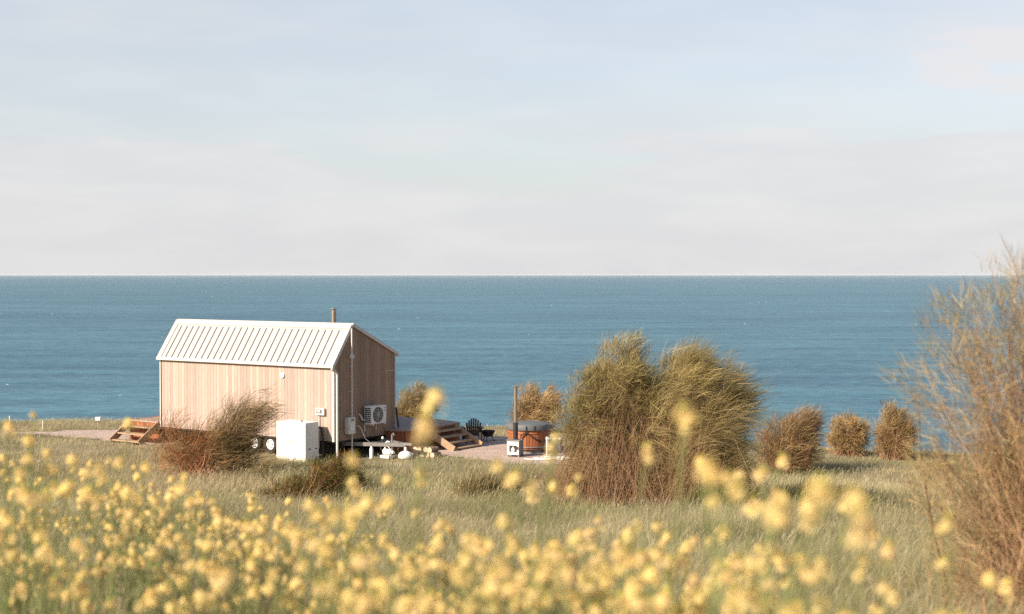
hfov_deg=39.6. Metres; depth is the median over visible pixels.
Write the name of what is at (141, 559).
yellow wildflower
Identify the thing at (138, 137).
sky
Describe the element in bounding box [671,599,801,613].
yellow wildflower
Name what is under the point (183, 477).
yellow wildflower
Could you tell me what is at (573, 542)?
yellow wildflower
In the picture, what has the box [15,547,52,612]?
yellow wildflower
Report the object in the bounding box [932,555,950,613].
yellow wildflower
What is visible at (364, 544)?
yellow wildflower
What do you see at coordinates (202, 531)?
yellow wildflower
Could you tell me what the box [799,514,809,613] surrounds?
yellow wildflower
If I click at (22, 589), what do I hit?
yellow wildflower
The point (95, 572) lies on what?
yellow wildflower
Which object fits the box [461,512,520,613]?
yellow wildflower
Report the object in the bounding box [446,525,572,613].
yellow wildflower
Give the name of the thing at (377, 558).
yellow wildflower
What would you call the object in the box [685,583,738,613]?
yellow wildflower
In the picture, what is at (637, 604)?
yellow wildflower
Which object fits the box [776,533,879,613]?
yellow wildflower
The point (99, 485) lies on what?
yellow wildflower
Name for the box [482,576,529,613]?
yellow wildflower
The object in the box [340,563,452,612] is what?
yellow wildflower
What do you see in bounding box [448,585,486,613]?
yellow wildflower
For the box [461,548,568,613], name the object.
yellow wildflower
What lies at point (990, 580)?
yellow wildflower
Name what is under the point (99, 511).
yellow wildflower
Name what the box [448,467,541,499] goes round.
grass tussock
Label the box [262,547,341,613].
yellow wildflower
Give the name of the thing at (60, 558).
yellow wildflower
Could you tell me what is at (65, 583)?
yellow wildflower
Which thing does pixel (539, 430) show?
hot tub
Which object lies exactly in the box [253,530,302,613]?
yellow wildflower
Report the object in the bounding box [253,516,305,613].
yellow wildflower
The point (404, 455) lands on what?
covered pot
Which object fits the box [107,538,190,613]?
yellow wildflower
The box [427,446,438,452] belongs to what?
firewood log
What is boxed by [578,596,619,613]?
yellow wildflower
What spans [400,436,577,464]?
gravel yard
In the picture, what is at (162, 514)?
yellow wildflower
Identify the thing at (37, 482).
yellow wildflower
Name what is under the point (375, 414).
air conditioner
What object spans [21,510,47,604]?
yellow wildflower
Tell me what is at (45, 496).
yellow wildflower
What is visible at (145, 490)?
yellow wildflower
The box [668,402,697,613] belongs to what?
yellow wildflower
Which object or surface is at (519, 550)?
yellow wildflower
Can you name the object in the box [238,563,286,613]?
yellow wildflower
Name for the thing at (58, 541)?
yellow wildflower
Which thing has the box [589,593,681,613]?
yellow wildflower
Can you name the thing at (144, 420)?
timber deck
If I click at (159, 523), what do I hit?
yellow wildflower
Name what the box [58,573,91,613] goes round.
yellow wildflower
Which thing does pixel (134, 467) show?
yellow wildflower
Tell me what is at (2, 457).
yellow wildflower
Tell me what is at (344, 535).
yellow wildflower
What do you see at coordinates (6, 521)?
yellow wildflower
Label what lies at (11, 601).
yellow wildflower
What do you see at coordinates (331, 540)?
yellow wildflower
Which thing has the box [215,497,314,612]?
yellow wildflower
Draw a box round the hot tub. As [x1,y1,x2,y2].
[507,420,550,452]
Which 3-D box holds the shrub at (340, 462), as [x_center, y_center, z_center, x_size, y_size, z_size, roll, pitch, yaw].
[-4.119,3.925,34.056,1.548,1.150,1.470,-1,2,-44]
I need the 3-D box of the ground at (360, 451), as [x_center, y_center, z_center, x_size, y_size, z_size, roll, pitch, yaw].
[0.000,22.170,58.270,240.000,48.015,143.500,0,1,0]
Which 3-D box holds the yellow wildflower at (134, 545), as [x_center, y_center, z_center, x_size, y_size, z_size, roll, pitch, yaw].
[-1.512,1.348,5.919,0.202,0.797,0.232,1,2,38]
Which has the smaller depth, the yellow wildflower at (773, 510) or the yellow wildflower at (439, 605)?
the yellow wildflower at (773, 510)
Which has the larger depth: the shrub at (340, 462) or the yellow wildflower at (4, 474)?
the shrub at (340, 462)
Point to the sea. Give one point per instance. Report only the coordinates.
(93, 344)
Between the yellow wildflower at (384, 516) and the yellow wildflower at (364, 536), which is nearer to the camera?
the yellow wildflower at (364, 536)
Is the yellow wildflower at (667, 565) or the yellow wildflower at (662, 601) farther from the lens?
the yellow wildflower at (667, 565)
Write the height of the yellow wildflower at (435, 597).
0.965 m
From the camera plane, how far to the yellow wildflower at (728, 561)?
4.36 m
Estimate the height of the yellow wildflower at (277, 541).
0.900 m
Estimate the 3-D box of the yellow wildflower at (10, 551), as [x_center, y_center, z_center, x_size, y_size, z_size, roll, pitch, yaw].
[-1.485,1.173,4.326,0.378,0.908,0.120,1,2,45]
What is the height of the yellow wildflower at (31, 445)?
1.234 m
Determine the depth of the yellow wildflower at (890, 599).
3.46 m
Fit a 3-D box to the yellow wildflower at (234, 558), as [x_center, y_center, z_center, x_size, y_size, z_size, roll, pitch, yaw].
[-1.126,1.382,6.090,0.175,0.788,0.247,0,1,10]
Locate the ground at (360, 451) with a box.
[0,422,1004,613]
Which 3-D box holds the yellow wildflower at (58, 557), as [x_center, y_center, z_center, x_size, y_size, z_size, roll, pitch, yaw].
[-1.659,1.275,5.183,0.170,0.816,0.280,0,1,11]
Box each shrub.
[135,398,237,479]
[193,384,291,475]
[250,454,358,506]
[309,449,376,489]
[396,379,441,418]
[504,379,568,433]
[505,326,690,509]
[585,333,782,508]
[750,402,834,474]
[821,410,875,456]
[869,398,923,461]
[874,231,1023,613]
[969,542,1023,613]
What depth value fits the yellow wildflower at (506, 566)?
2.88 m
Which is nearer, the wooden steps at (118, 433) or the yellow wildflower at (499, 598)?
the yellow wildflower at (499, 598)
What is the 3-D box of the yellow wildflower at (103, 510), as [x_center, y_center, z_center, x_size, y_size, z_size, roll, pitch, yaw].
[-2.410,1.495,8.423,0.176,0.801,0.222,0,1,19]
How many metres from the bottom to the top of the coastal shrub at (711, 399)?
3.852 m
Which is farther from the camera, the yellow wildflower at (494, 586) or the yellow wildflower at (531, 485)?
the yellow wildflower at (531, 485)
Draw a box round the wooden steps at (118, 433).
[109,422,159,445]
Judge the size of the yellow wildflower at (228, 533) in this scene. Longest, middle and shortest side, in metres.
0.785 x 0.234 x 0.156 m
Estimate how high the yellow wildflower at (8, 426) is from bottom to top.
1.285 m
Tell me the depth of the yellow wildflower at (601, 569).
3.91 m
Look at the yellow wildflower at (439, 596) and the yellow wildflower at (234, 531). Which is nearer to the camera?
the yellow wildflower at (439, 596)
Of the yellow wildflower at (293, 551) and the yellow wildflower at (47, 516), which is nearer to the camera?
the yellow wildflower at (293, 551)
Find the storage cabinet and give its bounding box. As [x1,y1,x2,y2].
[277,419,323,461]
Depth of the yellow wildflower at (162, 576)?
5.45 m
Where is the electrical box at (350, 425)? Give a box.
[345,417,354,438]
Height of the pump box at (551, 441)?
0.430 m
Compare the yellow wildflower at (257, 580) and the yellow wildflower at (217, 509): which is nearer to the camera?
the yellow wildflower at (217, 509)
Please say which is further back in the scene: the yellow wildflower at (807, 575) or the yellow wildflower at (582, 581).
the yellow wildflower at (582, 581)
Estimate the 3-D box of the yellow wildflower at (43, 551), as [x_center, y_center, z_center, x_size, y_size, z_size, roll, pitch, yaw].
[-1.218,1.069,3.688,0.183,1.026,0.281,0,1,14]
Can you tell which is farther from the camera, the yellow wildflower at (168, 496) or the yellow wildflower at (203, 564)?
the yellow wildflower at (168, 496)
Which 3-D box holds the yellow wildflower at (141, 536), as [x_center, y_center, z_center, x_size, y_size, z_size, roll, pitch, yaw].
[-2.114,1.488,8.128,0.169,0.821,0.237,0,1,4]
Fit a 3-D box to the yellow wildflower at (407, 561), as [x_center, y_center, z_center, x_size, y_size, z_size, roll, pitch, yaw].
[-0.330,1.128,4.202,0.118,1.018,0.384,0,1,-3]
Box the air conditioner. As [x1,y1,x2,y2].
[358,404,385,431]
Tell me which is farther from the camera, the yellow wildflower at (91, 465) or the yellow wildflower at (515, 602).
the yellow wildflower at (91, 465)
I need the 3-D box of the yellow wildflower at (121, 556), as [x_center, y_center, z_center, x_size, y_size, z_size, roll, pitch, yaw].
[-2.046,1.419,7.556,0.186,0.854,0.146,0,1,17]
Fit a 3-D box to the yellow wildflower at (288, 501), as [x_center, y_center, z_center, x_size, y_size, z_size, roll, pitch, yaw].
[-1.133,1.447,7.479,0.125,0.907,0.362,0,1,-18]
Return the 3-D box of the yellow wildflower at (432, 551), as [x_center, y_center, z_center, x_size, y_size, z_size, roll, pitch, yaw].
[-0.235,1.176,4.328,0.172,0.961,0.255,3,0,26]
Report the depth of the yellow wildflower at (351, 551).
6.20 m
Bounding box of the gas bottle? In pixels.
[370,444,372,458]
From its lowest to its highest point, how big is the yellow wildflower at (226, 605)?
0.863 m
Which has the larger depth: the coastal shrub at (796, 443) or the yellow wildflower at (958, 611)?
the coastal shrub at (796, 443)
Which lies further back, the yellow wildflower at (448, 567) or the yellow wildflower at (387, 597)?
the yellow wildflower at (448, 567)
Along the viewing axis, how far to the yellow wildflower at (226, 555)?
4.41 m
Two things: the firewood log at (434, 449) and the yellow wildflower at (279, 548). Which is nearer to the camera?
the yellow wildflower at (279, 548)
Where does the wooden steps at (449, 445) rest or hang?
on the gravel yard at (497, 447)
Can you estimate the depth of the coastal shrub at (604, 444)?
29.27 m
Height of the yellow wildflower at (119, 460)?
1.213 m
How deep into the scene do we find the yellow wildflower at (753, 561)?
2.40 m
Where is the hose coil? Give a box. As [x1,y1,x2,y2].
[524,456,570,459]
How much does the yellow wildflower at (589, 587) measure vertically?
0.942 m
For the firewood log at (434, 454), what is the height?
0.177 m
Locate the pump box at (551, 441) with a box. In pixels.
[548,436,562,451]
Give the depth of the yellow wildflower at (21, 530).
6.35 m
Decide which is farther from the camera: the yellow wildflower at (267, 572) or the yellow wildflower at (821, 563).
the yellow wildflower at (267, 572)
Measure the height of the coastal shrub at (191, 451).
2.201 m
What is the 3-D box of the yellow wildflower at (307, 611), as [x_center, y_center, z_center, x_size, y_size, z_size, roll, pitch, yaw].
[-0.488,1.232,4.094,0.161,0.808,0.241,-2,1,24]
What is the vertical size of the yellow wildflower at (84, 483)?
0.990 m
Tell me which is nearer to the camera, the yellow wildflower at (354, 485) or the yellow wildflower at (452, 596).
the yellow wildflower at (354, 485)
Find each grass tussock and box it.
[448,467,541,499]
[539,467,573,495]
[670,478,771,512]
[768,473,886,511]
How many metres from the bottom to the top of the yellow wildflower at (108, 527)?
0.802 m
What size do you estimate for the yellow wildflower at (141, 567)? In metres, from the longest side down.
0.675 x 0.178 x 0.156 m
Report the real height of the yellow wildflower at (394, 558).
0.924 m
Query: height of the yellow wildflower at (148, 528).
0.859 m
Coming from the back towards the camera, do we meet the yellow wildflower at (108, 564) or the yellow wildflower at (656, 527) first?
the yellow wildflower at (108, 564)
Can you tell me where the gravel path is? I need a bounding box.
[19,430,188,444]
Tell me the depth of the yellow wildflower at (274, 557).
3.98 m
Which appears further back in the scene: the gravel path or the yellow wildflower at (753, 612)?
the gravel path
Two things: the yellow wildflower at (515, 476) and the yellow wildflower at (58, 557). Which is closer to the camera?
the yellow wildflower at (515, 476)
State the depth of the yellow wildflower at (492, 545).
3.40 m
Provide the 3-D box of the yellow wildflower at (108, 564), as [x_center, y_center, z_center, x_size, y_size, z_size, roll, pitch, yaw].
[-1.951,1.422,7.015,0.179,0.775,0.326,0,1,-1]
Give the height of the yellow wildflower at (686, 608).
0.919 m
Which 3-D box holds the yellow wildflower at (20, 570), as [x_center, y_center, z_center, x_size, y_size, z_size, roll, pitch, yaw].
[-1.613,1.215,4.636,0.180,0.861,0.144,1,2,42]
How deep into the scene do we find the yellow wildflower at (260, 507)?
8.03 m
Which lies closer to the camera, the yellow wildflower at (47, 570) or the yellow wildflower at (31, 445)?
the yellow wildflower at (31, 445)
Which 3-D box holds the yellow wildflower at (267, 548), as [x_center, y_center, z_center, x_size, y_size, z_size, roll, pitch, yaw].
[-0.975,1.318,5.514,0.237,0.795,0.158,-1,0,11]
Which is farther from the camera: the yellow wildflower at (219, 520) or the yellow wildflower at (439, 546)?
the yellow wildflower at (219, 520)
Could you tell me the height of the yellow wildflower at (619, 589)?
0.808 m
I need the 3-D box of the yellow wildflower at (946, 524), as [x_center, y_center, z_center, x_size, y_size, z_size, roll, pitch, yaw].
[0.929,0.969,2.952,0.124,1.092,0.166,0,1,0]
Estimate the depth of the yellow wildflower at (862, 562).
3.10 m
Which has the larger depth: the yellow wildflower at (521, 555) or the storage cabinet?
the storage cabinet
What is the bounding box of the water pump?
[379,436,394,458]
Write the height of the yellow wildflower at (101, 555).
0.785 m
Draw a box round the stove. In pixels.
[506,386,523,456]
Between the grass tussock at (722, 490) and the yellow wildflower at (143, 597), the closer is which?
the yellow wildflower at (143, 597)
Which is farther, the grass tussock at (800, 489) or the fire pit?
the fire pit
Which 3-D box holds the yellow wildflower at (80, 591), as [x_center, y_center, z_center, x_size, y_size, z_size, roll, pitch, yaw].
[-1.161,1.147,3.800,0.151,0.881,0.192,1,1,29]
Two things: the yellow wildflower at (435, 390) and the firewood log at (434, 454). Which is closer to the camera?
the yellow wildflower at (435, 390)
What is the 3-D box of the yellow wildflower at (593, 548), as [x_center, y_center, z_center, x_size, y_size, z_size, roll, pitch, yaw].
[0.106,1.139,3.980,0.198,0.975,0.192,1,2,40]
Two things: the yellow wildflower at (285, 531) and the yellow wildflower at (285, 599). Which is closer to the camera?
the yellow wildflower at (285, 599)
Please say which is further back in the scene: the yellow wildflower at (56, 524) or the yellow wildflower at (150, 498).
the yellow wildflower at (56, 524)
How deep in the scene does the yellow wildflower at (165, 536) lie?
4.81 m
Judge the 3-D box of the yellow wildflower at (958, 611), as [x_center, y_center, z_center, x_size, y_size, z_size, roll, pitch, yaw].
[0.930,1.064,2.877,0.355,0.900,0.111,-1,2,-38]
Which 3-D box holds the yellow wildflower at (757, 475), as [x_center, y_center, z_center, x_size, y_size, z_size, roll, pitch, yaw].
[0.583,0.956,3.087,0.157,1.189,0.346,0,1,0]
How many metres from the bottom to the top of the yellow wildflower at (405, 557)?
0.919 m
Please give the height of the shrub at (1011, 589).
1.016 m
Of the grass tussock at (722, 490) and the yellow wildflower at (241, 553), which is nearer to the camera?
the yellow wildflower at (241, 553)
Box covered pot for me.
[398,447,412,459]
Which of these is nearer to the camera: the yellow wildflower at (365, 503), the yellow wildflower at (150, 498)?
the yellow wildflower at (365, 503)
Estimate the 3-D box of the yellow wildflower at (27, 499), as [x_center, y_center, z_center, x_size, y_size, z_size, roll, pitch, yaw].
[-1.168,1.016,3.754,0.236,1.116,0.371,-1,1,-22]
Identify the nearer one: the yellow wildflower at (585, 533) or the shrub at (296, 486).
the yellow wildflower at (585, 533)
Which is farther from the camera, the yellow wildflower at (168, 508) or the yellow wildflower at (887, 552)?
the yellow wildflower at (168, 508)
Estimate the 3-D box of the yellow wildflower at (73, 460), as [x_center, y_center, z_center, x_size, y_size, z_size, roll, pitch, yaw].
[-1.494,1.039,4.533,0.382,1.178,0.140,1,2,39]
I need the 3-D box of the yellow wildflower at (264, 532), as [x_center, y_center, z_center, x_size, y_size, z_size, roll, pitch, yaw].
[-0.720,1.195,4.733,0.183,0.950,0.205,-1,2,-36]
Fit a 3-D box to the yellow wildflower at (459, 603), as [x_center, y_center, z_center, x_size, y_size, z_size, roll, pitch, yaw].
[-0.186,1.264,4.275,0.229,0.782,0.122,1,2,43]
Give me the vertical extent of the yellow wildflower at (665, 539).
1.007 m
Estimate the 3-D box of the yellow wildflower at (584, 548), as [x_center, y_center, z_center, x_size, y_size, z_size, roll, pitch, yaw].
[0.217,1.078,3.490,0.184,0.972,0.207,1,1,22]
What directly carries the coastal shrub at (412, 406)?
on the ground at (360, 451)
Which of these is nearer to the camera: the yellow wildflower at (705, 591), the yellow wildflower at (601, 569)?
the yellow wildflower at (705, 591)
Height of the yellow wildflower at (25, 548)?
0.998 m
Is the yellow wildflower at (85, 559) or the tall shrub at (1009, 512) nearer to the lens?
the yellow wildflower at (85, 559)
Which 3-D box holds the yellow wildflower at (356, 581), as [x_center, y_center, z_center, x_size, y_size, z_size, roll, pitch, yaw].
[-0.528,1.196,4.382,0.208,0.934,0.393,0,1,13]
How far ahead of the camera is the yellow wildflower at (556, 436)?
3.65 m
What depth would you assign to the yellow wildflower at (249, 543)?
4.19 m
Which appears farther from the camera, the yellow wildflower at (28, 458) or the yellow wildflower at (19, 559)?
the yellow wildflower at (19, 559)
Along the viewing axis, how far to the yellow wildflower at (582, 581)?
3.37 m
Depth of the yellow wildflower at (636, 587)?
2.62 m
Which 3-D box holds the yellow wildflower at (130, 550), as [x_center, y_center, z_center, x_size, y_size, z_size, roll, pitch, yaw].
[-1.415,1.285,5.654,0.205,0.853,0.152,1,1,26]
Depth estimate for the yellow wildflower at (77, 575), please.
5.33 m
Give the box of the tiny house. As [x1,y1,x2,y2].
[156,308,412,457]
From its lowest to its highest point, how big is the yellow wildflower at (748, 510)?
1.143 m
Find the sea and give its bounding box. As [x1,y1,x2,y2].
[0,275,1023,455]
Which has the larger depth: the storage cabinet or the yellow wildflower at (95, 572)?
the storage cabinet
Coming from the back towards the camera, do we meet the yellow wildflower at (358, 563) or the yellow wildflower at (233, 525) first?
the yellow wildflower at (233, 525)
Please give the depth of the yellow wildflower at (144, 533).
8.35 m
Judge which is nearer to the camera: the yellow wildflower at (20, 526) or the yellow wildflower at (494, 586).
the yellow wildflower at (494, 586)
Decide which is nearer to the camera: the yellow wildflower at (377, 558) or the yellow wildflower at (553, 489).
the yellow wildflower at (377, 558)
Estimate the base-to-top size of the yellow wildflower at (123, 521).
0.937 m
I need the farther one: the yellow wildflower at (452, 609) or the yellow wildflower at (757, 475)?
the yellow wildflower at (452, 609)
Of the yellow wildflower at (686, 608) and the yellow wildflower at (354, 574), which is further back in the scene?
the yellow wildflower at (354, 574)
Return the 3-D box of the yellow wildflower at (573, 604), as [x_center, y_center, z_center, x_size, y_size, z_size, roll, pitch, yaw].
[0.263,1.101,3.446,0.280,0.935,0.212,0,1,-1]
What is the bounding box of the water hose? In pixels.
[520,432,541,441]
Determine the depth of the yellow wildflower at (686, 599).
3.71 m
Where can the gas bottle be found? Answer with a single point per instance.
(371, 452)
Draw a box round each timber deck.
[130,416,181,442]
[385,416,459,451]
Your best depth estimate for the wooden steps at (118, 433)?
46.25 m
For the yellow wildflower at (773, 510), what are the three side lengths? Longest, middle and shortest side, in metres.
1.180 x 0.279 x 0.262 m
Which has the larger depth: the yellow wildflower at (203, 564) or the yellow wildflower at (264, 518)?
the yellow wildflower at (264, 518)
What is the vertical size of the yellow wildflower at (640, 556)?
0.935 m
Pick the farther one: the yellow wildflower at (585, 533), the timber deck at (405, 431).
the timber deck at (405, 431)
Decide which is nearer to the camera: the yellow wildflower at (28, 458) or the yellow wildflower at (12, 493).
the yellow wildflower at (28, 458)
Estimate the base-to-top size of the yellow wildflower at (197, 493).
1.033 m
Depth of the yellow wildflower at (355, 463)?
2.67 m
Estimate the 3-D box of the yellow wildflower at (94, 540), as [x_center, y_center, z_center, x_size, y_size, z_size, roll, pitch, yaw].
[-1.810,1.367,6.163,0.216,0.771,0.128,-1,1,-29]
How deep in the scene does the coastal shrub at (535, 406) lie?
49.01 m
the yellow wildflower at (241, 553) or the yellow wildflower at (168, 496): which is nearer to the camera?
the yellow wildflower at (241, 553)
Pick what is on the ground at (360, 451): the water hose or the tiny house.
the tiny house
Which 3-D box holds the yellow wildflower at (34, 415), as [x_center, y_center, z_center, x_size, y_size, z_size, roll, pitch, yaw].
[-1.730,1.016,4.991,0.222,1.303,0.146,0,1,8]
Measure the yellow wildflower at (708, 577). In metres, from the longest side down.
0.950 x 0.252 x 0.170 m
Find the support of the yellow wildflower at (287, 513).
on the ground at (360, 451)
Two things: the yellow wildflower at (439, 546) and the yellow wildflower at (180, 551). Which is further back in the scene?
the yellow wildflower at (180, 551)
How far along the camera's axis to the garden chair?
46.38 m
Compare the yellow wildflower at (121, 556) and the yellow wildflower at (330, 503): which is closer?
the yellow wildflower at (121, 556)
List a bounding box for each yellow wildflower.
[0,453,15,586]
[0,470,23,606]
[0,483,65,613]
[0,496,91,611]
[0,504,39,613]
[0,508,22,593]
[0,515,13,590]
[0,527,86,613]
[0,554,36,613]
[0,580,28,613]
[1,418,16,613]
[2,553,78,612]
[3,545,68,613]
[7,479,58,609]
[7,493,101,613]
[7,503,20,540]
[9,586,22,613]
[12,516,36,609]
[14,475,43,599]
[15,452,106,613]
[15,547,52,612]
[20,411,36,613]
[20,472,106,613]
[21,496,53,613]
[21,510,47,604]
[21,552,67,613]
[23,434,124,613]
[24,437,40,611]
[25,453,78,613]
[34,553,69,608]
[35,572,82,610]
[36,507,63,607]
[36,507,68,608]
[44,516,66,588]
[47,575,116,613]
[50,461,150,613]
[54,521,83,612]
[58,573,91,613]
[62,565,101,613]
[63,468,85,613]
[63,516,79,595]
[71,465,136,613]
[78,489,132,613]
[79,468,118,598]
[79,553,133,613]
[79,564,109,613]
[81,474,152,613]
[84,547,105,613]
[85,513,121,611]
[87,457,121,609]
[87,499,118,602]
[87,533,115,613]
[90,490,128,613]
[98,475,192,613]
[99,493,193,613]
[101,417,136,613]
[101,514,130,613]
[105,538,163,613]
[107,493,142,613]
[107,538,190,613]
[110,486,163,607]
[113,495,189,613]
[113,516,161,598]
[113,552,148,613]
[114,481,221,613]
[114,485,182,610]
[116,516,154,613]
[117,511,168,613]
[118,472,187,612]
[120,495,203,613]
[125,494,158,613]
[126,553,159,613]
[128,522,175,613]
[129,540,157,613]
[130,491,162,613]
[132,488,202,589]
[132,500,149,588]
[133,471,180,601]
[133,520,167,605]
[135,590,221,613]
[142,592,187,602]
[142,597,183,613]
[145,557,226,613]
[146,509,218,612]
[146,595,192,613]
[153,562,170,613]
[157,539,303,613]
[165,489,205,612]
[170,566,229,613]
[173,485,257,609]
[174,532,196,598]
[175,533,253,613]
[179,504,255,608]
[182,574,241,613]
[189,523,223,592]
[195,537,265,613]
[196,536,266,613]
[200,532,282,613]
[201,526,232,592]
[203,586,259,613]
[212,514,265,613]
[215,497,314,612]
[217,564,411,613]
[218,523,242,613]
[218,549,256,611]
[222,541,266,613]
[226,521,261,613]
[229,546,263,613]
[232,544,259,611]
[233,492,262,606]
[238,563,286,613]
[239,495,330,613]
[239,543,271,613]
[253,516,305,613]
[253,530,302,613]
[253,574,319,613]
[257,527,317,613]
[258,526,329,613]
[262,511,300,602]
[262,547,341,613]
[267,551,326,613]
[273,533,312,613]
[277,541,311,613]
[281,517,334,613]
[283,584,332,611]
[284,556,363,607]
[285,497,311,610]
[288,494,393,613]
[291,492,376,613]
[294,598,334,613]
[311,504,436,613]
[318,564,364,613]
[319,497,350,605]
[320,499,389,613]
[323,533,374,613]
[323,551,405,613]
[324,452,359,613]
[335,533,374,601]
[336,536,374,594]
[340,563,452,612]
[340,567,498,613]
[341,530,386,599]
[341,587,395,613]
[346,466,426,611]
[347,521,370,594]
[356,539,426,609]
[364,511,386,588]
[368,557,441,613]
[377,579,411,613]
[379,587,446,613]
[383,577,432,613]
[384,507,418,613]
[388,386,444,613]
[396,520,483,610]
[402,551,495,613]
[404,532,581,613]
[410,411,434,613]
[410,551,476,610]
[417,544,489,613]
[418,530,476,611]
[418,597,462,613]
[419,542,475,613]
[427,534,484,606]
[437,584,474,602]
[438,516,600,613]
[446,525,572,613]
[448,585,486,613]
[449,563,649,613]
[449,605,459,613]
[455,569,538,613]
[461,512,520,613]
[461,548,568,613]
[461,596,525,613]
[476,538,551,611]
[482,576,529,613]
[490,559,574,613]
[491,458,538,613]
[492,544,543,613]
[494,469,522,607]
[504,540,596,613]
[511,544,636,613]
[519,538,623,613]
[519,549,547,587]
[523,528,597,613]
[526,442,559,613]
[526,471,583,613]
[528,431,560,613]
[536,577,602,613]
[544,543,613,613]
[546,543,608,613]
[548,537,675,609]
[549,545,704,613]
[552,552,612,613]
[554,527,624,612]
[560,541,625,613]
[562,571,647,613]
[569,514,648,612]
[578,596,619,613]
[582,571,673,613]
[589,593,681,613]
[598,526,657,612]
[615,574,659,599]
[617,581,714,613]
[619,442,655,613]
[632,518,691,612]
[632,593,773,613]
[636,549,774,613]
[643,561,735,613]
[644,580,673,601]
[647,557,745,613]
[649,557,722,613]
[652,494,820,613]
[657,524,729,604]
[666,553,740,611]
[667,585,704,612]
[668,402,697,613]
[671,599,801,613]
[677,547,756,591]
[678,592,799,613]
[679,556,733,613]
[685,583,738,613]
[694,453,790,610]
[695,457,877,613]
[699,582,707,609]
[705,467,822,613]
[722,574,807,613]
[735,565,820,613]
[738,572,785,613]
[743,554,946,613]
[745,588,850,613]
[751,595,778,613]
[752,465,776,613]
[754,541,813,612]
[755,550,830,612]
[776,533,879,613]
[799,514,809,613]
[812,578,891,613]
[815,557,833,613]
[816,566,900,613]
[826,498,850,613]
[856,552,870,613]
[880,538,896,613]
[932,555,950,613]
[935,512,955,611]
[949,609,962,613]
[982,570,999,613]
[997,577,1013,613]
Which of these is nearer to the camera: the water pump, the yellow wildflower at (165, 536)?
the yellow wildflower at (165, 536)
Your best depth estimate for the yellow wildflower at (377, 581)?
3.13 m
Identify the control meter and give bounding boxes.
[315,408,325,447]
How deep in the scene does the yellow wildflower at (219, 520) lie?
4.66 m
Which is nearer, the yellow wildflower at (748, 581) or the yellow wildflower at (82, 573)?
the yellow wildflower at (748, 581)
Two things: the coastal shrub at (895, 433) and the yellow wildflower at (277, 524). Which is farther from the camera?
the coastal shrub at (895, 433)
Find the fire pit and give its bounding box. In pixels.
[480,430,494,441]
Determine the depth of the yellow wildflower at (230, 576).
2.82 m
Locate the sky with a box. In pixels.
[0,0,1023,274]
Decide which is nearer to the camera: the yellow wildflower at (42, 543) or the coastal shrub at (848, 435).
the yellow wildflower at (42, 543)
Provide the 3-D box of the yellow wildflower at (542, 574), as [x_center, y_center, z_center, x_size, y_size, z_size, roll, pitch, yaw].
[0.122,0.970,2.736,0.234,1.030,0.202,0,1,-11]
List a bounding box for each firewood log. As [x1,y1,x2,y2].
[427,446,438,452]
[430,452,441,457]
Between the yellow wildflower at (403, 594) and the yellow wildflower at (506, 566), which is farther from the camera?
the yellow wildflower at (403, 594)
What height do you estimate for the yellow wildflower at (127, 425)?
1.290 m
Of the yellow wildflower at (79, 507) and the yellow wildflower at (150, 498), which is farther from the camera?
the yellow wildflower at (79, 507)
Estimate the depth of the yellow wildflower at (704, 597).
3.85 m
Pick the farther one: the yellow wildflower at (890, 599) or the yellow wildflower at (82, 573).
the yellow wildflower at (82, 573)
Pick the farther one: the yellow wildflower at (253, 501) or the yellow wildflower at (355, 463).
the yellow wildflower at (253, 501)
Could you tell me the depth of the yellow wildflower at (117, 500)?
6.76 m
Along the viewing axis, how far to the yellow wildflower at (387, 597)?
3.11 m
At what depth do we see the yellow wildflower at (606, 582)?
3.15 m
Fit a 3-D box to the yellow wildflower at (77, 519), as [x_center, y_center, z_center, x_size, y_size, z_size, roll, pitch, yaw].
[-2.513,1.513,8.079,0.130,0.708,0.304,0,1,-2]
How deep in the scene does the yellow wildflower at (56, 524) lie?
6.80 m
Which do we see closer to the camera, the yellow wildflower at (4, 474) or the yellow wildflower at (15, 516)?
the yellow wildflower at (15, 516)
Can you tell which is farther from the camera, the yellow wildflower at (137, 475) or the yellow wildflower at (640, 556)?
the yellow wildflower at (137, 475)
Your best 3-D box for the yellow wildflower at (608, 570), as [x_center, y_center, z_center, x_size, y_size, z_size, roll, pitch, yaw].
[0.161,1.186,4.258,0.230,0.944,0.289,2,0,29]
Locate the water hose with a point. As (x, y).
(530, 436)
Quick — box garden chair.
[461,418,483,442]
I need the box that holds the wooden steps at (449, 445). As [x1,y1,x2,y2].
[429,424,482,450]
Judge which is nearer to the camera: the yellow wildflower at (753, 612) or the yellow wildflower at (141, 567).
the yellow wildflower at (753, 612)
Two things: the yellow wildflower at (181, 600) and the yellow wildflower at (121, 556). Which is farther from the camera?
the yellow wildflower at (121, 556)
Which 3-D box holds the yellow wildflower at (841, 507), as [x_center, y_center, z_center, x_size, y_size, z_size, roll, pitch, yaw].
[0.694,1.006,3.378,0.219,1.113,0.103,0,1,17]
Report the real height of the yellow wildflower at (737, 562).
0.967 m
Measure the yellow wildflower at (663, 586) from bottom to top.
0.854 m
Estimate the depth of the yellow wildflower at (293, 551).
5.79 m
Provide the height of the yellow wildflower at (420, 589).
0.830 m
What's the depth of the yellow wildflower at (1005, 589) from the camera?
3.62 m
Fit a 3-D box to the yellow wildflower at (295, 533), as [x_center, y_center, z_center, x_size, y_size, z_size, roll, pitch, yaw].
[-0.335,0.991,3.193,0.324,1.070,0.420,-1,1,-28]

